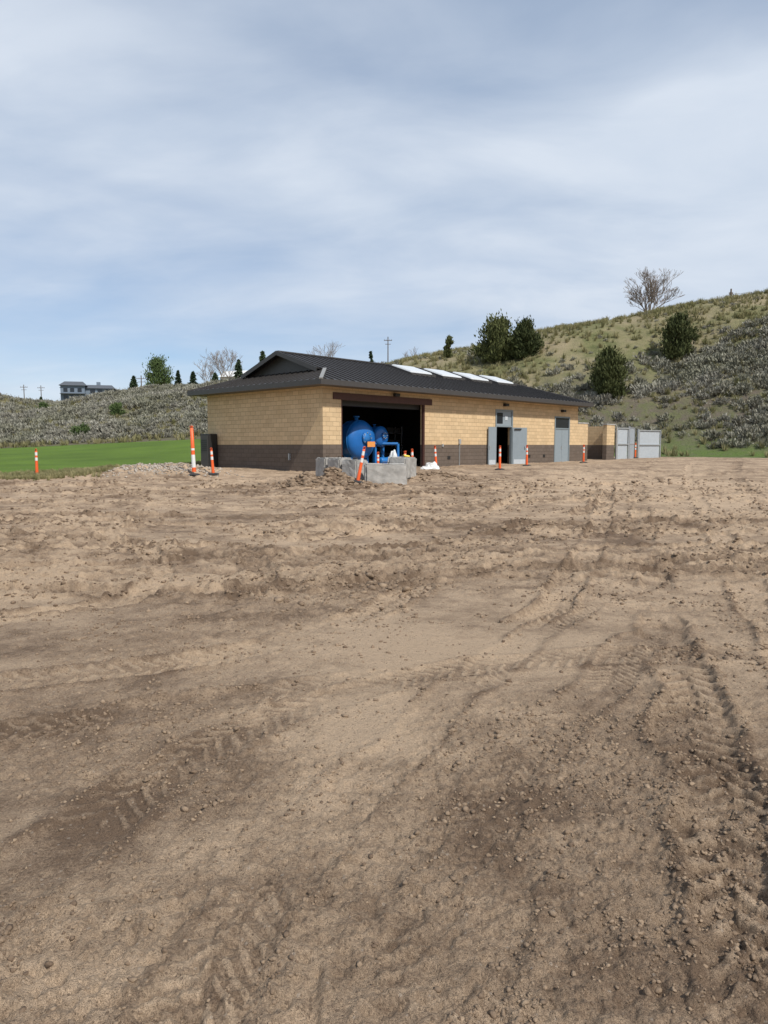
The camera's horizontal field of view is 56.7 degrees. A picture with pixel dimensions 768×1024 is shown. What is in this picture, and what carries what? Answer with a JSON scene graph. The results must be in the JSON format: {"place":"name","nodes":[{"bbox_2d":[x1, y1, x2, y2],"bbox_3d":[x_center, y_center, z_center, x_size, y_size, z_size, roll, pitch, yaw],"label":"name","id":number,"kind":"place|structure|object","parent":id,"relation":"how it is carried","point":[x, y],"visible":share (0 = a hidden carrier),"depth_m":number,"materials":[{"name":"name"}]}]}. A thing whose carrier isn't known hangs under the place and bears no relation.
{"place":"outdoors","nodes":[
{"label":"outdoors","id":0,"kind":"place"},
{"bbox_2d":[85,388,114,394],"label":"ground floor","id":1,"kind":"structure","parent":0,"point":[88,390],"depth_m":207.97,"materials":[{"name":"grey"}]},
{"bbox_2d":[85,385,115,389],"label":"roof","id":2,"kind":"structure","parent":1,"relation":"on","point":[102,386],"depth_m":209.89,"materials":[{"name":"metal"}]},
{"bbox_2d":[59,381,87,386],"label":"roof wing","id":3,"kind":"structure","parent":2,"relation":"on","point":[71,383],"depth_m":205.57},
{"bbox_2d":[0,439,200,473],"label":"lawn","id":4,"kind":"structure","parent":0,"point":[79,456],"depth_m":52.37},
{"bbox_2d":[35,449,38,472],"bbox_3d":[-14.220,-2.039,29.136,0.444,1.118,0.444,0,5,2],"label":"delineator post","id":5,"kind":"object","parent":4,"relation":"on","point":[36,463],"visible":0.83,"depth_m":29.10,"materials":[{"name":"orange plastic"}]},
{"bbox_2d":[0,459,200,480],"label":"lawn edge grass","id":6,"kind":"structure","parent":0,"point":[47,474],"depth_m":28.79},
{"bbox_2d":[218,370,247,376],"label":"roof","id":7,"kind":"structure","parent":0,"point":[230,372],"depth_m":168.87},
{"bbox_2d":[0,457,767,1023],"bbox_3d":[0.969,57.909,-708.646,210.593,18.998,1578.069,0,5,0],"label":"ground","id":8,"kind":"structure","parent":0,"point":[414,947],"depth_m":3.83,"materials":[{"name":"soil"}]},
{"bbox_2d":[96,462,243,478],"bbox_3d":[-9.320,-1.749,29.710,7.186,0.640,3.548,0,5,0],"label":"gravel pile","id":9,"kind":"object","parent":8,"relation":"on","point":[157,466],"visible":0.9,"depth_m":29.59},
{"bbox_2d":[188,426,199,475],"bbox_3d":[-7.700,-2.497,28.792,0.444,2.034,0.444,-4,6,-35],"label":"delineator post","id":10,"kind":"object","parent":8,"relation":"on","point":[193,462],"visible":1,"depth_m":28.73,"materials":[{"name":"orange plastic"}]},
{"bbox_2d":[200,434,217,466],"bbox_3d":[-8.961,-2.960,36.398,0.950,2.050,0.650,5,7,43],"label":"electrical cabinet","id":11,"kind":"object","parent":8,"relation":"on","point":[208,441],"visible":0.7,"depth_m":36.15,"materials":[{"name":"metal"}]},
{"bbox_2d":[208,448,218,474],"bbox_3d":[-7.021,-2.078,29.233,0.444,1.130,0.444,0,5,0],"label":"delineator post","id":12,"kind":"object","parent":8,"relation":"on","point":[212,464],"visible":1,"depth_m":29.17,"materials":[{"name":"orange plastic"}]},
{"bbox_2d":[207,386,317,471],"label":"wall","id":13,"kind":"structure","parent":8,"relation":"on","point":[271,429],"depth_m":33.47,"materials":[{"name":"brick"}]},
{"bbox_2d":[200,385,316,395],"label":"soffit","id":14,"kind":"structure","parent":13,"relation":"on","point":[304,386],"depth_m":33.14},
{"bbox_2d":[287,353,587,402],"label":"roof front","id":15,"kind":"structure","parent":13,"relation":"on","point":[385,375],"depth_m":35.17,"materials":[{"name":"metal"}]},
{"bbox_2d":[187,378,320,395],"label":"fascia","id":16,"kind":"structure","parent":15,"relation":"attached to","point":[264,386],"depth_m":32.58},
{"bbox_2d":[193,369,320,390],"bbox_3d":[1.842,-7.515,41.718,10.300,1.773,23.900,5,7,43],"label":"roof","id":17,"kind":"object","parent":15,"relation":"attached to","point":[278,378],"visible":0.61,"depth_m":32.64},
{"bbox_2d":[241,351,275,378],"bbox_3d":[-6.231,-7.260,35.281,2.965,1.181,0.052,5,7,43],"label":"rake","id":18,"kind":"object","parent":15,"relation":"attached to","point":[258,365],"visible":1,"depth_m":35.22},
{"bbox_2d":[246,355,279,376],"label":"roof back","id":19,"kind":"structure","parent":15,"relation":"attached to","point":[264,365],"depth_m":35.50,"materials":[{"name":"metal"}]},
{"bbox_2d":[187,377,245,391],"bbox_3d":[-8.596,-6.589,36.675,3.038,0.776,0.160,0,5,-2],"label":"hip cap","id":20,"kind":"object","parent":19,"relation":"on","point":[214,384],"visible":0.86,"depth_m":36.59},
{"bbox_2d":[278,350,474,374],"bbox_3d":[0.674,-8.303,40.404,0.250,0.060,17.000,5,7,43],"label":"ridge cap","id":21,"kind":"object","parent":19,"relation":"on","point":[339,358],"visible":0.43,"depth_m":36.81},
{"bbox_2d":[250,357,317,376],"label":"gable wall","id":22,"kind":"structure","parent":15,"relation":"on","point":[280,365],"depth_m":34.79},
{"bbox_2d":[276,351,316,370],"bbox_3d":[-4.123,-7.075,33.298,2.965,1.181,0.052,5,7,43],"label":"rake","id":23,"kind":"object","parent":15,"relation":"attached to","point":[298,361],"visible":0.93,"depth_m":33.21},
{"bbox_2d":[319,368,326,378],"bbox_3d":[-2.665,-6.072,31.095,0.160,0.785,3.040,0,5,-2],"label":"hip cap","id":24,"kind":"object","parent":15,"relation":"on","point":[323,371],"visible":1,"depth_m":30.84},
{"bbox_2d":[191,352,589,402],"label":"standing seams","id":25,"kind":"object","parent":15,"relation":"on","point":[532,392],"visible":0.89,"depth_m":36.03,"materials":[{"name":"metal"}]},
{"bbox_2d":[388,364,410,374],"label":"curb","id":26,"kind":"structure","parent":15,"relation":"on","point":[399,369],"depth_m":38.69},
{"bbox_2d":[392,364,431,374],"bbox_3d":[1.552,-7.860,39.474,1.479,0.623,1.879,5,7,43],"label":"skylight","id":27,"kind":"object","parent":15,"relation":"on","point":[411,369],"visible":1,"depth_m":39.22,"materials":[{"name":"plastic"}]},
{"bbox_2d":[411,372,435,377],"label":"curb","id":28,"kind":"structure","parent":15,"relation":"on","point":[420,374],"depth_m":38.89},
{"bbox_2d":[420,368,442,377],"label":"curb","id":29,"kind":"structure","parent":15,"relation":"on","point":[432,373],"depth_m":40.55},
{"bbox_2d":[424,368,461,377],"bbox_3d":[3.420,-8.042,41.443,1.479,0.623,1.879,5,7,43],"label":"skylight","id":30,"kind":"object","parent":15,"relation":"on","point":[442,372],"visible":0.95,"depth_m":41.16,"materials":[{"name":"plastic"}]},
{"bbox_2d":[443,376,464,380],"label":"curb","id":31,"kind":"structure","parent":15,"relation":"on","point":[448,377],"depth_m":40.82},
{"bbox_2d":[321,378,593,406],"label":"fascia front","id":32,"kind":"structure","parent":15,"relation":"attached to","point":[391,387],"depth_m":35.39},
{"bbox_2d":[452,372,488,380],"bbox_3d":[5.288,-8.225,43.411,1.479,0.623,1.879,5,7,43],"label":"skylight","id":33,"kind":"object","parent":15,"relation":"on","point":[470,376],"visible":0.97,"depth_m":43.16,"materials":[{"name":"plastic"}]},
{"bbox_2d":[472,379,491,383],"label":"curb","id":34,"kind":"structure","parent":15,"relation":"on","point":[474,380],"depth_m":42.86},
{"bbox_2d":[479,375,512,383],"bbox_3d":[7.156,-8.407,45.380,1.479,0.623,1.879,5,7,43],"label":"skylight","id":35,"kind":"object","parent":15,"relation":"on","point":[496,379],"visible":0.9,"depth_m":45.08,"materials":[{"name":"plastic"}]},
{"bbox_2d":[514,383,592,402],"bbox_3d":[10.152,-8.029,46.737,7.295,1.784,0.160,0,5,-2],"label":"hip cap","id":36,"kind":"object","parent":15,"relation":"on","point":[551,392],"visible":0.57,"depth_m":46.70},
{"bbox_2d":[316,456,337,476],"bbox_3d":[-2.275,-1.830,28.713,0.718,0.882,0.867,-2,5,-32],"label":"concrete block","id":37,"kind":"object","parent":8,"relation":"on","point":[321,464],"depth_m":28.45,"materials":[{"name":"grey concrete"}]},
{"bbox_2d":[318,386,340,457],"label":"wall front","id":38,"kind":"structure","parent":8,"relation":"on","point":[329,425],"depth_m":31.05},
{"bbox_2d":[341,400,341,455],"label":"door track","id":39,"kind":"structure","parent":38,"relation":"attached to","point":[341,427],"depth_m":31.63,"materials":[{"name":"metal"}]},
{"bbox_2d":[327,456,351,471],"bbox_3d":[-1.725,-1.738,27.894,0.717,0.922,0.818,-7,9,-40],"label":"concrete block","id":40,"kind":"object","parent":8,"relation":"on","point":[335,462],"depth_m":27.56,"materials":[{"name":"grey concrete"}]},
{"bbox_2d":[342,458,367,479],"bbox_3d":[-1.118,-1.636,27.280,0.817,0.882,0.717,3,4,40],"label":"concrete block","id":41,"kind":"object","parent":8,"relation":"on","point":[350,467],"depth_m":26.98,"materials":[{"name":"grey concrete"}]},
{"bbox_2d":[353,446,365,482],"bbox_3d":[-0.806,-1.665,24.987,0.480,1.298,0.480,10,2,-16],"label":"delineator post","id":42,"kind":"object","parent":8,"relation":"on","point":[360,466],"visible":0.98,"depth_m":24.94,"materials":[{"name":"orange plastic"}]},
{"bbox_2d":[0,467,753,869],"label":"dirt clods","id":43,"kind":"object","parent":8,"relation":"on","point":[310,479],"visible":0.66,"depth_m":13.11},
{"bbox_2d":[341,388,424,404],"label":"wall front","id":44,"kind":"structure","parent":8,"relation":"on","point":[375,392],"depth_m":33.22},
{"bbox_2d":[342,400,418,409],"bbox_3d":[-0.302,-5.240,33.911,0.450,0.550,5.550,5,7,43],"label":"rollup header","id":45,"kind":"object","parent":44,"relation":"attached to","point":[377,405],"visible":0.29,"depth_m":33.69},
{"bbox_2d":[333,392,431,404],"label":"lintel","id":46,"kind":"structure","parent":44,"relation":"attached to","point":[370,398],"depth_m":33.21,"materials":[{"name":"metal"}]},
{"bbox_2d":[0,469,767,1023],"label":"dirt clods","id":47,"kind":"object","parent":8,"relation":"on","point":[520,901],"visible":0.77,"depth_m":3.60,"materials":[{"name":"soil"}]},
{"bbox_2d":[364,462,406,484],"bbox_3d":[0.057,-1.400,26.475,1.568,0.942,0.768,0,6,-6],"label":"concrete block","id":48,"kind":"object","parent":8,"relation":"on","point":[388,472],"depth_m":26.11,"materials":[{"name":"grey concrete"}]},
{"bbox_2d":[375,442,398,462],"bbox_3d":[0.167,-2.805,34.907,2.628,1.316,1.110,-3,6,-32],"label":"pump assembly","id":49,"kind":"object","parent":8,"relation":"on","point":[383,459],"visible":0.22,"depth_m":35.17,"materials":[{"name":"blue metal"}]},
{"bbox_2d":[387,450,396,462],"bbox_3d":[0.352,-1.939,28.564,0.646,1.133,0.569,0,5,0],"label":"plastic sheeting","id":50,"kind":"object","parent":8,"relation":"on","point":[393,454],"visible":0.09,"depth_m":28.50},
{"bbox_2d":[389,455,416,478],"bbox_3d":[0.730,-1.749,27.658,0.718,0.922,1.318,3,5,22],"label":"concrete block","id":51,"kind":"object","parent":8,"relation":"on","point":[410,462],"depth_m":27.29,"materials":[{"name":"grey concrete"}]},
{"bbox_2d":[425,461,439,469],"bbox_3d":[2.262,-2.174,33.237,0.726,0.370,0.539,0,5,0],"label":"plastic sheeting","id":52,"kind":"object","parent":8,"relation":"on","point":[433,465],"visible":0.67,"depth_m":33.10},
{"bbox_2d":[434,446,440,468],"bbox_3d":[2.459,-2.544,33.408,0.444,1.132,0.444,-3,6,-33],"label":"delineator post","id":53,"kind":"object","parent":8,"relation":"on","point":[435,455],"visible":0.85,"depth_m":33.35,"materials":[{"name":"orange plastic"}]},
{"bbox_2d":[420,394,495,466],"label":"wall front","id":54,"kind":"structure","parent":8,"relation":"on","point":[450,421],"depth_m":37.65,"materials":[{"name":"brick"}]},
{"bbox_2d":[422,405,424,465],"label":"door track","id":55,"kind":"structure","parent":54,"relation":"attached to","point":[423,428],"depth_m":35.76,"materials":[{"name":"metal"}]},
{"bbox_2d":[315,384,589,406],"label":"soffit front","id":56,"kind":"structure","parent":54,"relation":"attached to","point":[442,394],"depth_m":35.71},
{"bbox_2d":[488,427,495,464],"bbox_3d":[6.056,-3.684,39.928,0.170,2.160,0.860,4,7,37],"label":"door leaf","id":57,"kind":"object","parent":54,"relation":"attached to","point":[491,445],"visible":0.91,"depth_m":39.87,"materials":[{"name":"paint"}]},
{"bbox_2d":[495,409,496,441],"bbox_3d":[6.280,-4.201,40.301,0.150,3.200,0.100,5,7,43],"label":"frame","id":58,"kind":"object","parent":54,"relation":"attached to","point":[496,423],"visible":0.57,"depth_m":40.16,"materials":[{"name":"paint"}]},
{"bbox_3d":[6.853,-4.913,40.831,0.128,0.080,1.550,5,7,43],"label":"middle frame","id":59,"kind":"object","parent":58,"relation":"attached to","visible":0},
{"bbox_2d":[497,411,510,425],"bbox_3d":[6.839,-5.362,40.802,0.051,0.820,1.550,5,7,43],"label":"transom panel","id":60,"kind":"object","parent":59,"relation":"on","point":[508,421],"visible":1,"depth_m":40.95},
{"bbox_2d":[497,413,502,422],"bbox_3d":[6.593,-5.343,40.485,0.023,0.600,0.550,5,7,43],"label":"transom glass","id":61,"kind":"object","parent":60,"relation":"in","point":[499,417],"visible":1,"depth_m":40.47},
{"bbox_3d":[6.847,-5.809,40.754,0.150,0.080,1.550,5,7,43],"label":"frame","id":62,"kind":"object","parent":60,"relation":"on","visible":0},
{"bbox_2d":[496,400,512,409],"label":"wall front","id":63,"kind":"structure","parent":62,"relation":"on","point":[499,404],"depth_m":40.65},
{"bbox_2d":[495,445,504,469],"bbox_3d":[5.520,-2.584,33.906,0.444,1.168,0.444,-2,6,-23],"label":"delineator post","id":64,"kind":"object","parent":8,"relation":"on","point":[499,468],"visible":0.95,"depth_m":33.85,"materials":[{"name":"orange plastic"}]},
{"bbox_2d":[506,427,507,459],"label":"wall","id":65,"kind":"structure","parent":8,"relation":"on","point":[506,443],"depth_m":50.55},
{"bbox_2d":[522,445,530,465],"bbox_3d":[7.600,-3.001,37.885,0.444,1.118,0.444,-3,6,-33],"label":"delineator post","id":66,"kind":"object","parent":8,"relation":"on","point":[526,464],"visible":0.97,"depth_m":37.84,"materials":[{"name":"orange plastic"}]},
{"bbox_2d":[508,402,554,463],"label":"wall front","id":67,"kind":"structure","parent":8,"relation":"on","point":[537,420],"depth_m":43.43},
{"bbox_2d":[509,410,512,463],"bbox_3d":[7.413,-4.311,41.495,0.150,3.200,0.100,5,7,43],"label":"frame","id":68,"kind":"object","parent":67,"relation":"attached to","point":[510,446],"visible":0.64,"depth_m":41.46,"materials":[{"name":"paint"}]},
{"bbox_2d":[512,428,526,463],"bbox_3d":[7.915,-3.835,41.555,0.860,2.160,0.170,-1,5,-9],"label":"door leaf","id":69,"kind":"object","parent":68,"relation":"attached to","point":[519,442],"visible":0.89,"depth_m":41.53,"materials":[{"name":"paint"}]},
{"bbox_2d":[554,416,555,461],"bbox_3d":[10.744,-4.537,45.014,0.150,3.000,0.100,5,7,43],"label":"frame","id":70,"kind":"object","parent":67,"relation":"attached to","point":[554,437],"visible":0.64,"depth_m":44.93,"materials":[{"name":"paint"}]},
{"bbox_3d":[11.369,-5.334,45.591,0.128,0.080,1.700,5,7,43],"label":"middle frame","id":71,"kind":"object","parent":70,"relation":"attached to","visible":0},
{"bbox_2d":[555,429,561,461],"bbox_3d":[11.085,-4.185,45.380,0.050,2.170,0.830,5,7,43],"label":"door leaf","id":72,"kind":"object","parent":71,"relation":"attached to","point":[558,440],"visible":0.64,"depth_m":45.37,"materials":[{"name":"paint"}]},
{"bbox_2d":[556,418,568,427],"bbox_3d":[11.370,-5.692,45.557,0.030,0.640,1.700,5,7,43],"label":"transom glass","id":73,"kind":"object","parent":71,"relation":"on","point":[562,422],"visible":1,"depth_m":45.59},
{"bbox_3d":[11.362,-6.052,45.531,0.150,0.080,1.700,5,7,43],"label":"frame","id":74,"kind":"object","parent":73,"relation":"on","visible":0},
{"bbox_2d":[555,405,569,416],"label":"wall front","id":75,"kind":"structure","parent":74,"relation":"on","point":[558,409],"depth_m":45.43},
{"bbox_2d":[561,429,568,461],"bbox_3d":[11.669,-4.242,45.995,0.050,2.170,0.830,5,7,43],"label":"door leaf","id":76,"kind":"object","parent":71,"relation":"attached to","point":[564,451],"visible":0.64,"depth_m":45.95,"materials":[{"name":"paint"}]},
{"bbox_2d":[569,406,577,460],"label":"wall front","id":77,"kind":"structure","parent":8,"relation":"on","point":[573,433],"depth_m":46.69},
{"bbox_2d":[568,417,569,460],"bbox_3d":[11.980,-4.658,46.317,0.150,3.000,0.100,5,7,43],"label":"frame","id":78,"kind":"object","parent":77,"relation":"attached to","point":[568,438],"visible":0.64,"depth_m":46.24,"materials":[{"name":"paint"}]},
{"bbox_2d":[577,423,587,460],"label":"wing wall","id":79,"kind":"structure","parent":8,"relation":"on","point":[582,439],"depth_m":47.59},
{"bbox_2d":[579,445,586,462],"bbox_3d":[12.300,-3.588,43.856,0.444,1.118,0.444,0,5,1],"label":"delineator post","id":80,"kind":"object","parent":8,"relation":"on","point":[583,460],"visible":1,"depth_m":43.81,"materials":[{"name":"orange plastic"}]},
{"bbox_2d":[587,426,602,458],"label":"side wall","id":81,"kind":"structure","parent":8,"relation":"on","point":[595,442],"depth_m":51.73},
{"bbox_2d":[602,425,614,459],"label":"end pier","id":82,"kind":"structure","parent":8,"relation":"on","point":[608,442],"depth_m":50.41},
{"bbox_2d":[615,427,628,458],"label":"metal gate","id":83,"kind":"structure","parent":8,"relation":"on","point":[621,449],"depth_m":51.58,"materials":[{"name":"metal"}]},
{"bbox_2d":[628,426,634,458],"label":"metal gate","id":84,"kind":"structure","parent":8,"relation":"on","point":[631,442],"depth_m":52.84,"materials":[{"name":"metal"}]},
{"bbox_2d":[636,429,660,457],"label":"metal gate","id":85,"kind":"structure","parent":8,"relation":"on","point":[648,444],"depth_m":54.77,"materials":[{"name":"metal"}]},
{"bbox_2d":[0,288,767,457],"bbox_3d":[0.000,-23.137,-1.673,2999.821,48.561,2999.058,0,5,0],"label":"hillside","id":86,"kind":"structure","parent":0,"point":[646,406],"depth_m":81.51,"materials":[{"name":"plant"}]},
{"bbox_2d":[36,401,49,408],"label":"green shrub","id":87,"kind":"object","parent":86,"relation":"on","point":[43,404],"visible":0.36,"depth_m":102.61,"materials":[{"name":"green plant"}]},
{"bbox_2d":[60,385,85,399],"bbox_3d":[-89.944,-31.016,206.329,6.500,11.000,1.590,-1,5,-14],"label":"wing","id":88,"kind":"structure","parent":86,"relation":"on","point":[68,387],"depth_m":205.10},
{"bbox_2d":[68,423,90,436],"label":"green shrub","id":89,"kind":"object","parent":86,"relation":"on","point":[81,427],"visible":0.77,"depth_m":85.10,"materials":[{"name":"green plant"}]},
{"bbox_2d":[109,402,126,415],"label":"green shrub","id":90,"kind":"object","parent":86,"relation":"on","point":[115,407],"visible":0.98,"depth_m":98.53,"materials":[{"name":"green plant"}]},
{"bbox_2d":[129,375,138,387],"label":"conifer tree","id":91,"kind":"object","parent":86,"relation":"on","point":[133,383],"visible":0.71,"depth_m":133.96,"materials":[{"name":"green plant"}]},
{"bbox_2d":[142,353,174,385],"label":"deciduous tree","id":92,"kind":"object","parent":86,"relation":"on","point":[157,376],"visible":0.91,"depth_m":137.19,"materials":[{"name":"green plant"}]},
{"bbox_2d":[174,370,181,384],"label":"conifer tree","id":93,"kind":"object","parent":86,"relation":"on","point":[178,378],"visible":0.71,"depth_m":135.96,"materials":[{"name":"green plant"}]},
{"bbox_2d":[188,371,197,383],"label":"conifer tree","id":94,"kind":"object","parent":86,"relation":"on","point":[193,379],"visible":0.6,"depth_m":132.95,"materials":[{"name":"green plant"}]},
{"bbox_2d":[194,354,214,381],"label":"bare tree","id":95,"kind":"object","parent":86,"relation":"on","point":[211,372],"visible":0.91,"depth_m":146.16,"materials":[{"name":"grey plant"}]},
{"bbox_2d":[211,372,217,379],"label":"conifer tree","id":96,"kind":"object","parent":86,"relation":"on","point":[214,376],"visible":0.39,"depth_m":130.00,"materials":[{"name":"green plant"}]},
{"bbox_2d":[201,347,243,378],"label":"bare tree","id":97,"kind":"object","parent":86,"relation":"on","point":[223,368],"visible":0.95,"depth_m":147.36,"materials":[{"name":"grey plant"}]},
{"bbox_2d":[233,359,242,378],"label":"conifer tree","id":98,"kind":"object","parent":86,"relation":"on","point":[238,373],"visible":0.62,"depth_m":131.78,"materials":[{"name":"green plant"}]},
{"bbox_2d":[258,350,265,362],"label":"conifer tree","id":99,"kind":"object","parent":86,"relation":"on","point":[262,356],"visible":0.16,"depth_m":137.56,"materials":[{"name":"green plant"}]},
{"bbox_2d":[308,342,341,356],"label":"bare tree","id":100,"kind":"object","parent":86,"relation":"on","point":[329,351],"visible":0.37,"depth_m":147.16,"materials":[{"name":"grey plant"}]},
{"bbox_2d":[369,351,373,361],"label":"conifer tree","id":101,"kind":"object","parent":86,"relation":"on","point":[371,356],"visible":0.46,"depth_m":147.49,"materials":[{"name":"green plant"}]},
{"bbox_2d":[0,290,767,448],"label":"bushes","id":102,"kind":"object","parent":86,"relation":"on","point":[708,375],"visible":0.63,"depth_m":80.95,"materials":[{"name":"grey plant"}]},
{"bbox_2d":[443,335,454,357],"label":"juniper tree","id":103,"kind":"object","parent":86,"relation":"on","point":[447,352],"visible":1,"depth_m":98.10,"materials":[{"name":"green plant"}]},
{"bbox_2d":[468,309,515,362],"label":"juniper tree","id":104,"kind":"object","parent":86,"relation":"on","point":[495,345],"visible":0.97,"depth_m":89.31,"materials":[{"name":"green plant"}]},
{"bbox_2d":[509,315,544,359],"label":"juniper tree","id":105,"kind":"object","parent":86,"relation":"on","point":[525,337],"visible":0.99,"depth_m":87.69,"materials":[{"name":"green plant"}]},
{"bbox_2d":[587,342,634,397],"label":"juniper tree","id":106,"kind":"object","parent":86,"relation":"on","point":[609,375],"visible":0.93,"depth_m":73.09,"materials":[{"name":"green plant"}]},
{"bbox_2d":[623,268,684,310],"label":"bare tree","id":107,"kind":"object","parent":86,"relation":"on","point":[652,292],"visible":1,"depth_m":103.95,"materials":[{"name":"grey plant"}]},
{"bbox_2d":[658,310,701,359],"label":"juniper tree","id":108,"kind":"object","parent":86,"relation":"on","point":[679,334],"visible":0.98,"depth_m":81.70,"materials":[{"name":"green plant"}]},
{"bbox_2d":[0,0,767,400],"label":"sky","id":109,"kind":"structure","parent":0,"point":[180,180],"materials":[{"name":"blue"}]},
{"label":"floor","id":110,"kind":"structure","parent":0,"visible":0},
{"bbox_2d":[342,416,374,460],"bbox_3d":[-1.279,-3.326,34.152,1.473,2.534,1.888,5,7,43],"label":"pressure tank","id":111,"kind":"object","parent":110,"relation":"on","point":[357,435],"visible":0.85,"depth_m":33.59,"materials":[{"name":"blue metal"}]},
{"bbox_2d":[364,424,387,462],"bbox_3d":[-0.446,-3.283,35.576,1.430,2.185,1.015,5,7,43],"label":"pressure tank","id":112,"kind":"object","parent":110,"relation":"on","point":[381,434],"visible":0.6,"depth_m":35.14,"materials":[{"name":"blue metal"}]},
{"bbox_2d":[379,427,402,457],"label":"pipes","id":113,"kind":"object","parent":110,"relation":"on","point":[392,430],"visible":0.44,"depth_m":40.61,"materials":[{"name":"metal"}]},
{"bbox_2d":[391,405,419,463],"bbox_3d":[2.318,-4.464,40.167,5.100,3.670,0.100,5,7,43],"label":"partition side","id":114,"kind":"object","parent":110,"relation":"on","point":[408,421],"depth_m":40.98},
{"bbox_2d":[342,406,505,462],"bbox_3d":[1.115,-4.696,42.669,0.100,3.670,21.900,5,7,43],"label":"partition","id":115,"kind":"object","parent":110,"relation":"on","point":[378,417],"visible":0.07,"depth_m":41.03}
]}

